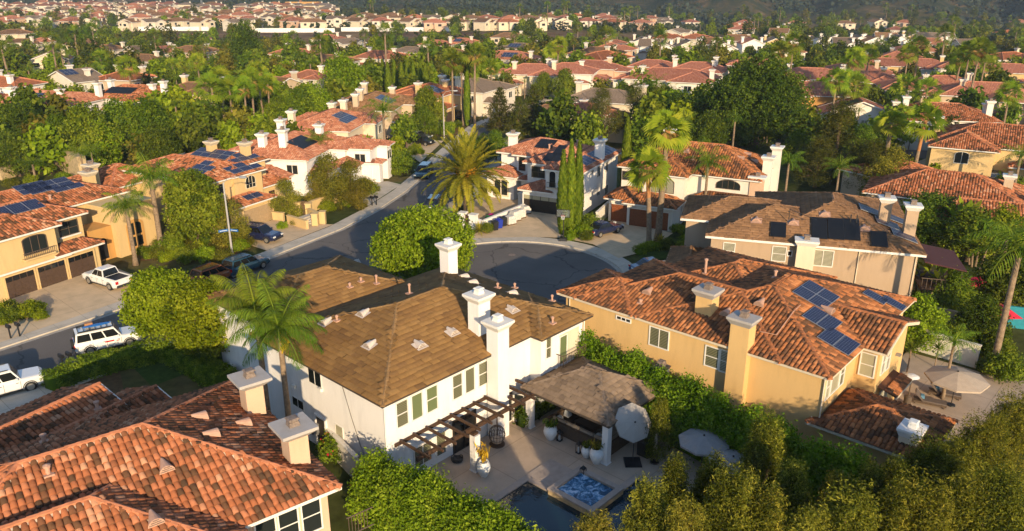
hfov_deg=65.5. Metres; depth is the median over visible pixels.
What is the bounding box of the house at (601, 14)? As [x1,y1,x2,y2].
[595,12,611,17]
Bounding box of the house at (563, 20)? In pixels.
[552,16,571,29]
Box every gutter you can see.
[0,100,550,350]
[440,140,621,272]
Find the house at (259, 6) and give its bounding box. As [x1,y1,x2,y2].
[253,3,265,8]
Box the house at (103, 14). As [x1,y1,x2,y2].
[91,10,108,19]
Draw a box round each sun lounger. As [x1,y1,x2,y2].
[913,388,946,408]
[928,383,961,400]
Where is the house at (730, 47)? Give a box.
[708,39,737,51]
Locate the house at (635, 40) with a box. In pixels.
[632,33,650,54]
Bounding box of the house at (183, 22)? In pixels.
[163,15,189,26]
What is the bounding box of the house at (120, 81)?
[98,64,159,89]
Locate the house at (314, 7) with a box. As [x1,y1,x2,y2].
[300,5,318,8]
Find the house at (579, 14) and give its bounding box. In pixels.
[566,12,581,18]
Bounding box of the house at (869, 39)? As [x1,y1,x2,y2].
[859,33,883,44]
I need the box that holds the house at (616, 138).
[555,97,629,142]
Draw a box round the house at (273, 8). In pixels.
[264,5,281,10]
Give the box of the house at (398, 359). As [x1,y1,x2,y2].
[205,237,593,471]
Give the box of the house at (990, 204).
[920,197,1023,250]
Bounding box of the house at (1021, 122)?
[988,90,1023,124]
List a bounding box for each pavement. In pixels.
[0,97,553,346]
[0,260,356,414]
[442,135,631,271]
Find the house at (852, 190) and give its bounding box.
[838,159,935,196]
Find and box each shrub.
[0,177,18,188]
[0,304,25,323]
[0,315,11,324]
[1,298,18,306]
[8,303,29,320]
[17,298,46,318]
[22,174,38,183]
[27,300,48,314]
[31,309,50,320]
[54,171,72,177]
[136,245,148,254]
[147,245,167,260]
[152,231,185,250]
[172,247,196,265]
[182,236,192,245]
[186,242,199,253]
[192,244,217,263]
[193,234,212,246]
[207,242,219,249]
[211,246,234,261]
[229,237,250,252]
[235,235,256,249]
[276,221,288,229]
[317,200,337,211]
[335,201,343,209]
[365,178,378,196]
[390,147,417,175]
[391,167,400,175]
[407,146,418,154]
[411,142,421,148]
[416,147,424,153]
[430,123,442,134]
[454,120,462,127]
[480,221,493,232]
[564,222,581,241]
[575,224,592,237]
[578,213,599,225]
[579,229,593,240]
[658,237,676,250]
[668,223,682,232]
[675,241,683,245]
[676,233,684,241]
[678,225,685,234]
[904,328,926,352]
[911,289,921,297]
[941,317,973,340]
[961,334,979,343]
[973,334,990,352]
[974,357,993,373]
[980,333,1019,357]
[982,349,1023,385]
[995,169,1023,184]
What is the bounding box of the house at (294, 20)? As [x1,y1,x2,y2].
[278,15,303,27]
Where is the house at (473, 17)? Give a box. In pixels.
[462,13,479,26]
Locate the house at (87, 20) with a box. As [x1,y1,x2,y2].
[78,16,101,30]
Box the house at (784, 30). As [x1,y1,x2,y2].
[768,26,790,35]
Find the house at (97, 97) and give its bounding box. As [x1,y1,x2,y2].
[1,80,105,114]
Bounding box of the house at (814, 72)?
[785,62,845,80]
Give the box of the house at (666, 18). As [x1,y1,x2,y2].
[657,16,672,19]
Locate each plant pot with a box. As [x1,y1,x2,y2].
[474,441,490,477]
[542,417,557,440]
[581,439,591,457]
[589,439,604,464]
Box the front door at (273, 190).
[267,188,275,193]
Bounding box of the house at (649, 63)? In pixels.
[626,54,677,70]
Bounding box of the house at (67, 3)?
[62,1,75,5]
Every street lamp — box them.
[218,176,246,253]
[443,90,457,137]
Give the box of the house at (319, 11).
[308,9,327,15]
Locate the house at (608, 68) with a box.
[575,55,633,87]
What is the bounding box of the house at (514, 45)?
[497,40,536,50]
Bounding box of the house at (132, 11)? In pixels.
[123,8,135,12]
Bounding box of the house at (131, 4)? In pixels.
[124,2,140,7]
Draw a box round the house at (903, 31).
[898,30,916,39]
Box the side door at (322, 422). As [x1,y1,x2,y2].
[313,412,326,444]
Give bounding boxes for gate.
[298,201,307,214]
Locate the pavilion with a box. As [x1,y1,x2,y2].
[520,356,657,465]
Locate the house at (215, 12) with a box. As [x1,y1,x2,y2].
[205,10,222,15]
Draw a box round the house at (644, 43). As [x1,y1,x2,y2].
[637,36,663,60]
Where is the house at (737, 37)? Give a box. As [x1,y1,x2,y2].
[727,32,750,46]
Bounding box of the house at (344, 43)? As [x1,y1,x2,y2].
[333,34,366,49]
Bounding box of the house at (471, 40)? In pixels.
[452,35,480,46]
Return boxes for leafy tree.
[0,95,13,113]
[0,124,12,158]
[3,10,13,15]
[3,69,23,76]
[4,35,14,40]
[19,39,38,52]
[32,30,43,36]
[39,16,54,28]
[44,10,52,15]
[65,48,76,55]
[67,82,84,91]
[72,55,82,68]
[80,12,89,18]
[87,84,94,92]
[89,56,112,72]
[97,33,113,43]
[98,24,115,35]
[106,17,116,25]
[106,34,116,44]
[109,113,142,159]
[114,37,125,45]
[120,28,132,42]
[132,95,172,118]
[168,48,187,60]
[172,104,211,152]
[174,9,188,18]
[176,32,191,44]
[186,60,207,76]
[186,74,198,81]
[193,37,205,45]
[194,31,213,42]
[206,54,217,67]
[209,38,223,50]
[227,94,256,111]
[241,81,274,113]
[246,116,276,140]
[248,48,270,64]
[251,52,271,72]
[270,52,282,61]
[279,40,307,61]
[295,83,308,93]
[307,53,322,68]
[323,77,353,100]
[346,44,365,56]
[359,46,367,53]
[363,56,375,65]
[364,62,392,91]
[372,40,387,49]
[390,111,420,147]
[391,22,405,37]
[397,72,423,88]
[405,51,434,80]
[418,33,435,45]
[425,39,444,60]
[429,31,438,38]
[438,7,448,15]
[494,10,502,16]
[516,33,529,42]
[534,28,546,40]
[550,45,567,63]
[552,9,563,15]
[564,50,585,61]
[568,14,579,26]
[570,109,607,145]
[591,39,604,45]
[611,52,630,65]
[612,79,627,89]
[624,91,670,145]
[624,114,655,152]
[629,64,648,81]
[631,75,655,95]
[663,7,672,16]
[672,45,685,63]
[691,78,717,99]
[708,42,727,56]
[722,35,734,45]
[727,53,752,76]
[735,11,743,20]
[757,42,778,54]
[776,11,786,20]
[787,105,823,143]
[788,23,796,29]
[792,59,807,67]
[793,26,803,34]
[805,43,822,61]
[808,115,851,148]
[823,26,836,35]
[825,57,840,65]
[827,12,836,21]
[828,21,841,34]
[839,9,846,18]
[865,104,915,145]
[883,81,912,106]
[887,20,896,27]
[888,69,900,75]
[898,39,918,52]
[921,52,936,59]
[934,12,943,20]
[942,58,970,75]
[943,46,959,60]
[956,63,987,80]
[968,25,978,35]
[994,98,1023,123]
[1001,55,1023,63]
[1006,27,1014,39]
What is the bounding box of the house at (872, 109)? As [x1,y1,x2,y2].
[815,96,900,127]
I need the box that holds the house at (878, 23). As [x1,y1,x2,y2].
[867,18,887,28]
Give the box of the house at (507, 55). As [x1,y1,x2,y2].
[495,49,541,63]
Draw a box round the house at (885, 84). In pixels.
[874,72,936,104]
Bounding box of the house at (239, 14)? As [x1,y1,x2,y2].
[228,10,250,16]
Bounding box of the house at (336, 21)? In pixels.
[326,14,346,26]
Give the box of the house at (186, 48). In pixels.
[176,43,219,62]
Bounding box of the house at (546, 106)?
[521,97,588,131]
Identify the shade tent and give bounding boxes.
[999,303,1022,318]
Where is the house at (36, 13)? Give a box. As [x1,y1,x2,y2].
[26,11,46,16]
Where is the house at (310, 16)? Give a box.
[303,13,319,18]
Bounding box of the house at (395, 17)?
[382,13,401,20]
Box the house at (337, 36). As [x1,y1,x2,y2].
[311,31,345,40]
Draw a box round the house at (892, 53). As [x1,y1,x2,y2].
[879,46,925,57]
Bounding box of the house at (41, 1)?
[36,0,48,3]
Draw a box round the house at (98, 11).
[88,9,109,12]
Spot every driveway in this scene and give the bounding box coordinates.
[0,268,134,341]
[249,220,332,250]
[359,181,400,204]
[407,140,442,161]
[474,211,562,237]
[572,220,671,257]
[897,149,926,158]
[918,159,925,164]
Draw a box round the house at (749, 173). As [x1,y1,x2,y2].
[603,126,784,231]
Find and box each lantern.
[556,429,562,441]
[575,441,581,453]
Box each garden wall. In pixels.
[271,211,284,220]
[286,214,308,229]
[307,208,318,214]
[308,193,337,209]
[324,427,358,476]
[595,200,608,219]
[909,326,981,367]
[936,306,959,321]
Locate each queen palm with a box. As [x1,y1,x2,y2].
[11,154,52,178]
[20,60,36,74]
[63,143,93,170]
[77,141,103,161]
[101,187,153,265]
[119,152,179,248]
[163,94,186,112]
[166,67,182,84]
[205,263,305,411]
[224,279,327,416]
[273,87,290,99]
[299,52,318,68]
[303,128,333,143]
[362,94,402,139]
[497,69,511,81]
[519,77,528,98]
[646,71,668,88]
[671,108,695,131]
[685,142,730,194]
[694,52,710,62]
[721,107,748,146]
[771,149,808,190]
[821,154,860,192]
[854,101,866,122]
[873,37,885,45]
[928,323,980,399]
[962,215,1023,354]
[968,217,1023,252]
[997,143,1023,182]
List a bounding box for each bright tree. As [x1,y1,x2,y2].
[10,52,31,73]
[15,115,68,175]
[40,52,61,69]
[40,52,67,72]
[41,84,54,89]
[52,82,71,90]
[97,67,109,74]
[108,52,132,71]
[111,24,122,33]
[121,95,135,111]
[133,32,145,40]
[144,83,182,115]
[146,55,165,83]
[154,104,178,143]
[164,77,199,115]
[176,51,188,69]
[199,65,214,82]
[206,26,219,38]
[212,17,219,27]
[214,91,239,119]
[216,114,243,149]
[242,108,272,140]
[271,41,282,51]
[271,56,296,73]
[273,62,288,75]
[277,32,291,47]
[277,84,292,102]
[296,59,309,71]
[324,27,334,34]
[365,33,378,50]
[389,132,405,150]
[396,34,405,46]
[427,59,438,83]
[449,24,461,34]
[490,57,511,69]
[497,37,512,46]
[517,16,525,28]
[531,107,546,135]
[565,30,574,47]
[580,37,590,47]
[587,22,598,34]
[627,42,639,60]
[654,20,666,34]
[659,83,675,102]
[667,94,696,140]
[678,46,697,63]
[680,11,685,19]
[689,79,705,96]
[706,22,717,34]
[719,25,726,34]
[730,49,739,59]
[735,50,747,58]
[750,31,759,40]
[753,50,767,56]
[773,121,790,139]
[784,51,802,66]
[793,60,805,67]
[847,107,858,137]
[917,25,926,31]
[929,160,941,169]
[930,68,943,74]
[1014,27,1023,36]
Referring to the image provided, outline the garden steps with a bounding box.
[300,213,311,224]
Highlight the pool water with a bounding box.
[496,480,657,530]
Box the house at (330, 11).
[318,8,334,15]
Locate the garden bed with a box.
[140,233,236,260]
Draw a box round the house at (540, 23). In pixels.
[526,16,546,30]
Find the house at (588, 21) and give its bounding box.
[577,16,599,26]
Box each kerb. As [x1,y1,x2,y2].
[0,99,551,348]
[0,259,357,398]
[441,143,623,272]
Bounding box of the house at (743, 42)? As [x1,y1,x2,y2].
[735,36,764,53]
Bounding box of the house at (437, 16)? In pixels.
[421,13,440,19]
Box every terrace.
[430,406,575,500]
[551,425,669,484]
[637,446,702,491]
[897,351,1023,440]
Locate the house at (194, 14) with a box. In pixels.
[189,11,206,15]
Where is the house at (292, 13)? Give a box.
[287,11,306,15]
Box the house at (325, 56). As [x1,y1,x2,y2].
[291,51,361,65]
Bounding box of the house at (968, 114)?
[884,94,1003,150]
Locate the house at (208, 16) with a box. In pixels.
[191,13,216,19]
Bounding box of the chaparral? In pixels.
[0,0,1023,28]
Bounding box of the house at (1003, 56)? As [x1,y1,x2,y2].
[988,47,1023,61]
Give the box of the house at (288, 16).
[281,13,303,18]
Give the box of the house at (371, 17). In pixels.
[365,13,385,19]
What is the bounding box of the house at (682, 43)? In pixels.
[673,36,699,51]
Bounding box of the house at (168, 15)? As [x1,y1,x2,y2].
[159,14,176,17]
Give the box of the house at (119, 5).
[113,2,126,7]
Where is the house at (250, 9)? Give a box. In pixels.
[243,7,255,11]
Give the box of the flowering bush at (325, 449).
[314,430,341,463]
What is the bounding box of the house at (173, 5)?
[163,3,178,7]
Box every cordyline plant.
[903,339,920,372]
[929,341,945,364]
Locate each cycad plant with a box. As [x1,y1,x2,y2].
[472,222,489,234]
[653,233,666,242]
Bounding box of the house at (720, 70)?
[672,55,727,79]
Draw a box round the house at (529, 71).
[487,59,558,96]
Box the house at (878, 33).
[872,30,897,38]
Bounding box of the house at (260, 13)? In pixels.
[251,10,269,16]
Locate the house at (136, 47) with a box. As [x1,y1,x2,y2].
[122,44,150,54]
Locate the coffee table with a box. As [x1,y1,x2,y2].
[574,417,601,433]
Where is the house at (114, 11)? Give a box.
[102,8,117,14]
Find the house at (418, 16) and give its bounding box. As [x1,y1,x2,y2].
[406,13,422,18]
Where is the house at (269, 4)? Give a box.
[260,2,273,6]
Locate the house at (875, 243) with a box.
[665,191,926,295]
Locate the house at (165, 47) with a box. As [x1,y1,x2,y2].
[156,41,176,56]
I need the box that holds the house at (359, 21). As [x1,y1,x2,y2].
[346,15,370,26]
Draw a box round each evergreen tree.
[0,53,10,73]
[1,43,33,69]
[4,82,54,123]
[25,32,41,38]
[40,107,66,117]
[101,28,113,37]
[106,12,118,22]
[129,36,150,45]
[134,40,161,54]
[149,43,165,56]
[156,67,181,86]
[157,55,170,76]
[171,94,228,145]
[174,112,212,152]
[175,38,188,46]
[189,30,200,44]
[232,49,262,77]
[266,78,284,97]
[277,80,295,98]
[285,119,304,131]
[289,50,317,70]
[316,33,338,53]
[342,45,353,55]
[414,34,422,45]
[437,29,452,39]
[438,9,446,17]
[447,15,464,33]
[460,9,468,15]
[469,70,493,80]
[472,38,501,58]
[509,23,525,32]
[522,26,533,38]
[523,17,537,32]
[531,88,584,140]
[565,129,573,141]
[581,9,594,17]
[690,110,726,137]
[695,98,712,115]
[707,88,749,145]
[742,45,756,56]
[758,26,769,39]
[769,18,781,27]
[790,16,807,30]
[805,53,828,67]
[812,22,827,36]
[823,48,837,62]
[829,45,852,61]
[831,40,848,56]
[848,9,858,18]
[861,84,886,105]
[871,131,895,156]
[874,43,889,53]
[883,34,902,48]
[926,16,935,27]
[946,85,1000,114]
[958,24,974,38]
[982,68,1018,84]
[993,29,1007,38]
[1012,18,1020,26]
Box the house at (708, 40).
[697,36,722,45]
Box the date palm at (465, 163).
[420,124,511,213]
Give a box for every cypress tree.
[380,59,384,91]
[384,62,391,92]
[391,60,398,89]
[398,62,405,85]
[404,60,409,73]
[411,63,416,79]
[417,61,422,81]
[422,63,429,83]
[463,67,471,126]
[556,149,568,234]
[566,140,576,229]
[574,140,584,226]
[620,116,632,185]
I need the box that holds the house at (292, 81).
[249,69,303,88]
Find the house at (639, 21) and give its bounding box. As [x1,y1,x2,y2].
[628,17,654,29]
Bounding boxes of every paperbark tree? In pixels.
[570,508,615,530]
[615,471,668,530]
[654,447,699,530]
[660,488,709,530]
[689,448,729,529]
[700,455,763,530]
[734,405,791,495]
[741,477,792,530]
[767,456,814,529]
[781,502,834,530]
[812,465,859,520]
[815,474,881,530]
[850,450,887,514]
[871,470,920,530]
[881,448,912,494]
[882,460,960,530]
[900,426,951,490]
[924,450,970,493]
[937,426,984,481]
[938,464,997,530]
[951,408,1003,485]
[966,458,1023,530]
[985,383,1023,491]
[985,408,1018,478]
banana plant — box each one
[914,258,962,295]
[920,262,975,297]
[932,195,983,252]
[954,215,1005,267]
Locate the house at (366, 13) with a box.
[351,11,373,15]
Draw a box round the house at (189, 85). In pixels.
[172,73,223,108]
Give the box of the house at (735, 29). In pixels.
[728,22,755,33]
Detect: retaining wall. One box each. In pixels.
[118,27,208,30]
[254,28,334,31]
[341,27,450,30]
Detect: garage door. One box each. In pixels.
[2,267,39,298]
[35,258,69,288]
[66,248,97,278]
[242,201,273,222]
[446,109,454,121]
[522,193,557,214]
[609,202,626,221]
[628,207,669,230]
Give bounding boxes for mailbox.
[5,324,11,337]
[14,322,20,336]
[57,353,64,367]
[65,351,71,358]
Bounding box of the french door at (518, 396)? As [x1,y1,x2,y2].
[513,391,524,420]
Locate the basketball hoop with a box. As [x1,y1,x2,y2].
[556,209,569,241]
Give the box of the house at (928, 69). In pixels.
[919,60,1000,74]
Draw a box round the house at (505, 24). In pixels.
[496,16,518,30]
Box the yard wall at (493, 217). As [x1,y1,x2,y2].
[483,204,524,223]
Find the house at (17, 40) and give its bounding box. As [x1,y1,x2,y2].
[4,36,42,49]
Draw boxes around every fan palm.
[0,39,14,72]
[6,39,14,45]
[30,20,43,29]
[40,29,62,68]
[53,44,69,65]
[64,23,82,57]
[84,21,100,49]
[85,4,92,16]
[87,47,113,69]
[90,17,100,33]
[113,54,141,83]
[145,27,163,48]
[161,56,182,82]
[164,44,177,57]
[188,52,207,77]
[192,70,231,120]
[196,37,208,54]
[205,63,234,121]
[213,74,243,111]
[230,75,257,105]
[239,66,266,114]
[246,59,269,113]
[256,72,281,106]
[287,30,297,42]
[310,33,329,63]
[359,28,368,47]
[366,0,372,7]
[374,22,394,67]
[374,33,395,51]
[419,39,439,61]
[439,45,464,121]
[450,50,471,125]
[453,55,480,122]
[460,40,492,129]
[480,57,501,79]
[510,31,518,41]
[515,3,523,17]
[541,12,547,20]
[541,41,561,60]
[543,1,550,13]
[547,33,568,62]
[563,0,571,13]
[574,21,582,37]
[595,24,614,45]
[620,6,629,27]
[622,144,672,241]
[641,109,691,242]
[652,28,667,56]
[710,36,723,49]
[751,13,758,27]
[756,12,762,26]
[763,16,771,25]
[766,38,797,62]
[782,29,806,72]
[815,15,826,24]
[821,66,851,107]
[831,68,860,98]
[837,70,873,99]
[840,45,868,83]
[859,43,878,69]
[870,109,907,154]
[887,72,922,101]
[890,102,915,142]
[894,43,920,74]
[901,98,948,162]
[905,28,918,42]
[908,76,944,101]
[909,34,932,77]
[933,23,955,54]
[946,15,956,24]
[947,44,974,80]
[949,17,963,39]
[956,40,985,78]
[964,36,996,87]
[967,19,977,26]
[975,20,988,28]
[979,25,988,34]
[979,46,998,80]
[979,55,1002,75]
[993,79,1023,122]
[1008,27,1023,37]
[1016,37,1023,51]
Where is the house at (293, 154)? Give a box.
[228,116,348,196]
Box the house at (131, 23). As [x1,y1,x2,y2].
[117,17,141,30]
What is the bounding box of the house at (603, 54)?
[585,45,634,63]
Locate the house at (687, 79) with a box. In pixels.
[610,64,721,95]
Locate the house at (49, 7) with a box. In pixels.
[45,5,57,9]
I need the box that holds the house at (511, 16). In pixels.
[499,14,520,19]
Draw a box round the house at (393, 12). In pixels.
[377,11,405,16]
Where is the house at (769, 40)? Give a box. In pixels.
[763,34,782,46]
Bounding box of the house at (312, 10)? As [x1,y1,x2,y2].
[303,8,318,11]
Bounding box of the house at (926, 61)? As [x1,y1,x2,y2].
[913,54,945,66]
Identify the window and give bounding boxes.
[21,234,48,255]
[58,218,80,239]
[98,237,110,261]
[126,219,146,250]
[215,184,223,193]
[245,175,255,188]
[253,517,276,530]
[277,508,300,530]
[286,164,298,174]
[291,394,304,411]
[300,498,323,530]
[307,368,321,387]
[334,423,343,439]
[354,153,365,161]
[378,124,381,133]
[387,148,391,159]
[395,397,409,429]
[410,390,423,421]
[413,439,432,468]
[425,383,438,413]
[435,429,446,457]
[451,371,462,400]
[452,408,476,453]
[464,365,475,394]
[478,359,486,387]
[493,178,508,196]
[509,390,512,421]
[519,157,524,170]
[531,166,544,178]
[545,337,551,359]
[548,171,555,187]
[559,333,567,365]
[597,166,600,177]
[604,184,607,195]
[605,161,608,172]
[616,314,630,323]
[622,171,628,179]
[648,325,669,350]
[651,178,674,193]
[683,86,691,91]
[703,344,719,369]
[716,180,739,190]
[718,349,727,373]
[723,242,735,251]
[771,246,786,261]
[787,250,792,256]
[813,249,834,267]
[824,380,831,401]
[829,372,840,396]
[839,367,845,386]
[857,351,877,378]
[879,355,886,375]
[879,390,886,396]
[884,351,891,371]
[953,151,969,163]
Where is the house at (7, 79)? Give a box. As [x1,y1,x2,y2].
[0,69,48,96]
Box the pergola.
[394,379,535,473]
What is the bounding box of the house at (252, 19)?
[241,16,263,28]
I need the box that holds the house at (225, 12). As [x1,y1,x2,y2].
[218,10,234,14]
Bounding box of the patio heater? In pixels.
[903,373,919,403]
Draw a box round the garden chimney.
[654,359,670,372]
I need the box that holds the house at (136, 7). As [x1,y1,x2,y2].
[127,5,145,9]
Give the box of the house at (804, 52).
[765,42,806,61]
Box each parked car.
[0,363,43,395]
[70,318,142,354]
[82,264,131,290]
[187,262,236,282]
[221,253,269,276]
[245,221,282,243]
[407,133,435,145]
[413,130,432,138]
[414,161,433,178]
[424,194,442,208]
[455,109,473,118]
[590,220,623,237]
[628,256,665,269]
[991,170,1003,177]
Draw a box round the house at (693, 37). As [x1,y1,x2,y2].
[680,30,710,42]
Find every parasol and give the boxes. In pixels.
[615,403,650,467]
[650,431,658,464]
[678,428,728,475]
[709,449,746,476]
[924,365,989,406]
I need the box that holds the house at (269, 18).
[260,12,281,25]
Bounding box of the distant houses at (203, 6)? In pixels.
[0,0,339,12]
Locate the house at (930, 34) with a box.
[916,30,955,41]
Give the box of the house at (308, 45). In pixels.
[267,42,314,56]
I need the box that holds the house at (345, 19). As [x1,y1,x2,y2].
[343,14,367,25]
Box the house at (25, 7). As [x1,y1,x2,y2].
[21,4,39,9]
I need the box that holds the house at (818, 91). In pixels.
[792,78,850,113]
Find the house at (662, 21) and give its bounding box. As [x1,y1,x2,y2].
[657,18,673,24]
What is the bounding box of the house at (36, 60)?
[29,49,74,73]
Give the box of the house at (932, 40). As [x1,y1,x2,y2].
[919,36,948,46]
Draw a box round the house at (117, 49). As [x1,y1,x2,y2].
[101,41,125,55]
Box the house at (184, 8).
[180,5,192,10]
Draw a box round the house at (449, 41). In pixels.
[417,35,457,46]
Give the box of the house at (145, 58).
[137,50,167,65]
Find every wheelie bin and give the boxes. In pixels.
[491,220,498,230]
[495,218,502,228]
[499,216,506,225]
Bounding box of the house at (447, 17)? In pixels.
[444,13,459,19]
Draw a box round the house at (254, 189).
[120,137,291,233]
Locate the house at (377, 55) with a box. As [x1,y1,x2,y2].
[353,46,410,65]
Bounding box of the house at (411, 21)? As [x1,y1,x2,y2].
[397,16,421,26]
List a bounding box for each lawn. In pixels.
[83,371,123,392]
[133,337,222,384]
[638,239,677,258]
[923,290,945,301]
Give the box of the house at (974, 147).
[924,116,1023,181]
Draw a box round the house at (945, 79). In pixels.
[916,71,973,84]
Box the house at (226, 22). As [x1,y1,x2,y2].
[221,17,243,30]
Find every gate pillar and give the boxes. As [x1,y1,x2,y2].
[304,202,311,213]
[310,212,318,225]
[318,210,326,223]
[457,210,467,225]
[468,212,478,228]
[517,191,522,204]
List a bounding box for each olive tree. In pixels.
[4,23,19,29]
[16,112,53,137]
[18,21,29,29]
[22,47,35,56]
[41,89,76,118]
[47,12,59,19]
[52,64,66,71]
[102,46,114,62]
[120,133,153,163]
[167,61,188,74]
[186,44,209,63]
[212,47,235,66]
[213,52,236,76]
[214,59,232,77]
[220,102,254,141]
[221,40,232,53]
[226,23,233,33]
[240,58,270,75]
[255,18,262,27]
[260,36,273,47]
[263,43,269,57]
[268,55,283,75]
[272,16,283,26]
[276,61,295,73]
[347,40,360,48]
[357,76,382,92]
[368,23,377,34]
[397,53,408,61]
[398,9,405,14]
[430,54,448,77]
[440,33,451,40]
[445,67,471,80]
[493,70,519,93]
[506,53,527,66]
[520,42,541,54]
[521,56,539,62]
[569,37,578,48]
[572,25,579,33]
[585,31,592,36]
[589,76,612,87]
[622,84,632,90]
[645,51,662,58]
[646,41,661,54]
[658,46,673,57]
[713,51,727,66]
[715,45,734,61]
[767,28,779,37]
[771,10,776,17]
[801,8,808,17]
[803,27,813,34]
[805,17,811,24]
[807,49,826,62]
[842,12,850,19]
[894,10,903,18]
[930,46,947,58]
[933,45,952,60]
[981,12,987,20]
[992,35,1008,46]
[1005,22,1015,28]
[1005,38,1019,48]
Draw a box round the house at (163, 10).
[157,8,170,11]
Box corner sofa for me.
[546,408,628,454]
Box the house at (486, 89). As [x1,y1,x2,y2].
[448,73,518,116]
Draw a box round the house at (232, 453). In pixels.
[0,366,373,530]
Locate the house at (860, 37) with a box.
[850,32,866,39]
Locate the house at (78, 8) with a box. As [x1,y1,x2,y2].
[76,4,97,9]
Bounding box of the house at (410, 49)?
[396,46,425,57]
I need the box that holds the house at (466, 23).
[444,16,470,30]
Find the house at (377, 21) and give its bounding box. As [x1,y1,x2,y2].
[371,15,392,26]
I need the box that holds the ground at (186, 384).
[0,0,1023,530]
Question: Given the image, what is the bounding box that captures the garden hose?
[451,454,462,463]
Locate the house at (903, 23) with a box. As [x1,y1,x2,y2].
[895,18,911,26]
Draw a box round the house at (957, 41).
[950,36,980,45]
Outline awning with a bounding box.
[914,244,966,295]
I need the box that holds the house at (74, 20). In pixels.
[57,15,80,26]
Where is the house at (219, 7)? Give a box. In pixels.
[207,5,223,10]
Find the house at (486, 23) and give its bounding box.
[473,16,496,30]
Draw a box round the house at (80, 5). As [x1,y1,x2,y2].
[69,3,85,6]
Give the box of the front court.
[467,196,517,219]
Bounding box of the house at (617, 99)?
[565,79,649,117]
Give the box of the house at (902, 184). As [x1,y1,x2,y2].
[861,168,1023,206]
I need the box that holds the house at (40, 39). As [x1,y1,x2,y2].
[34,36,59,47]
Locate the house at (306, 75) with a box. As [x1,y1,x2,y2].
[281,64,326,93]
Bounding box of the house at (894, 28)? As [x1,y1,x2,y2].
[886,24,899,32]
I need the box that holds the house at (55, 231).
[0,160,156,301]
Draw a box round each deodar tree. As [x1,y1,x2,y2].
[476,87,519,134]
[501,97,539,138]
[513,84,548,136]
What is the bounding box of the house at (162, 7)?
[159,4,178,8]
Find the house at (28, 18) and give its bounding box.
[24,13,45,24]
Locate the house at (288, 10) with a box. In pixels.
[280,6,295,12]
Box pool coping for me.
[484,459,660,504]
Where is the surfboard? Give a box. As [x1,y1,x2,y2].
[82,322,109,327]
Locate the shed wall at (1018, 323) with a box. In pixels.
[1008,306,1023,328]
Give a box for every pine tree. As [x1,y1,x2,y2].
[0,19,6,30]
[11,54,36,78]
[14,7,24,16]
[40,24,49,35]
[63,29,83,51]
[74,38,88,68]
[77,16,85,26]
[78,51,95,67]
[82,38,109,60]
[116,46,149,71]
[117,12,125,20]
[130,27,141,38]
[140,71,156,85]
[143,25,157,43]
[155,26,164,42]
[161,23,178,45]
[190,4,198,12]
[269,34,283,49]
[293,7,302,16]
[294,37,305,48]
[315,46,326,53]
[380,3,389,13]
[385,51,404,72]
[418,47,433,61]
[433,42,450,57]
[433,61,447,83]
[473,29,482,40]
[497,43,505,49]
[528,37,541,55]
[536,34,552,55]
[581,85,625,142]
[591,32,600,41]
[610,44,618,51]
[610,79,648,144]
[621,11,629,24]
[655,5,660,16]
[665,51,679,61]
[691,36,709,59]
[703,49,714,62]
[707,11,713,19]
[725,19,733,31]
[741,18,755,33]
[743,6,749,17]
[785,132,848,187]
[796,98,882,184]
[798,34,812,61]
[801,30,813,58]
[817,32,829,47]
[837,29,845,36]
[838,100,852,112]
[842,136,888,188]
[847,39,864,57]
[901,61,916,76]
[908,16,918,27]
[911,6,918,18]
[945,113,959,124]
[952,6,961,16]
[970,6,977,17]
[971,28,987,37]
[990,20,996,28]
[1005,40,1019,51]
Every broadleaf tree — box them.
[0,98,44,135]
[0,127,39,176]
[26,67,58,87]
[44,111,72,143]
[52,26,70,43]
[54,100,125,163]
[75,117,124,167]
[76,23,98,38]
[96,94,132,150]
[115,264,189,342]
[118,95,176,142]
[132,122,182,162]
[159,167,228,242]
[159,275,232,357]
[210,196,251,248]
[222,18,267,63]
[257,94,286,132]
[268,175,305,216]
[271,87,320,129]
[302,168,336,201]
[303,82,334,111]
[304,148,349,202]
[317,48,371,90]
[330,157,373,205]
[342,177,369,209]
[344,87,355,96]
[366,201,477,278]
[410,84,447,127]
[414,105,438,133]
[475,132,497,165]
[490,129,507,159]
[530,71,554,98]
[550,68,575,96]
[644,394,675,461]
[648,82,668,100]
[661,87,708,132]
[688,109,730,143]
[697,135,709,142]
[699,52,816,149]
[782,127,813,165]
[842,122,880,156]
[854,154,899,196]
[871,142,916,170]
[899,188,963,245]
[900,196,946,244]
[903,291,955,354]
[929,269,982,312]
[933,203,1003,261]
[951,290,1015,343]
[969,244,1023,306]
[973,202,1023,263]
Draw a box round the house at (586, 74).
[546,57,610,93]
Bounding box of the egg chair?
[488,417,504,448]
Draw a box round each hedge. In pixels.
[39,335,238,390]
[139,242,158,258]
[154,240,203,262]
[343,445,545,530]
[439,121,455,134]
[511,397,557,427]
[575,326,926,517]
[632,240,668,254]
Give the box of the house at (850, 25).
[835,20,856,29]
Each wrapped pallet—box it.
[505,215,516,225]
[508,210,520,220]
[515,208,525,218]
[520,205,530,213]
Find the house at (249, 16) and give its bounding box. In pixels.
[240,14,257,18]
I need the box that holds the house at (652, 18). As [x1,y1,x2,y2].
[646,14,657,23]
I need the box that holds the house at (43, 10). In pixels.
[31,7,46,13]
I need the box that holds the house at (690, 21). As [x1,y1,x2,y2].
[681,18,699,26]
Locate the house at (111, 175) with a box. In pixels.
[67,163,142,193]
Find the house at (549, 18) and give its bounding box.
[537,12,556,24]

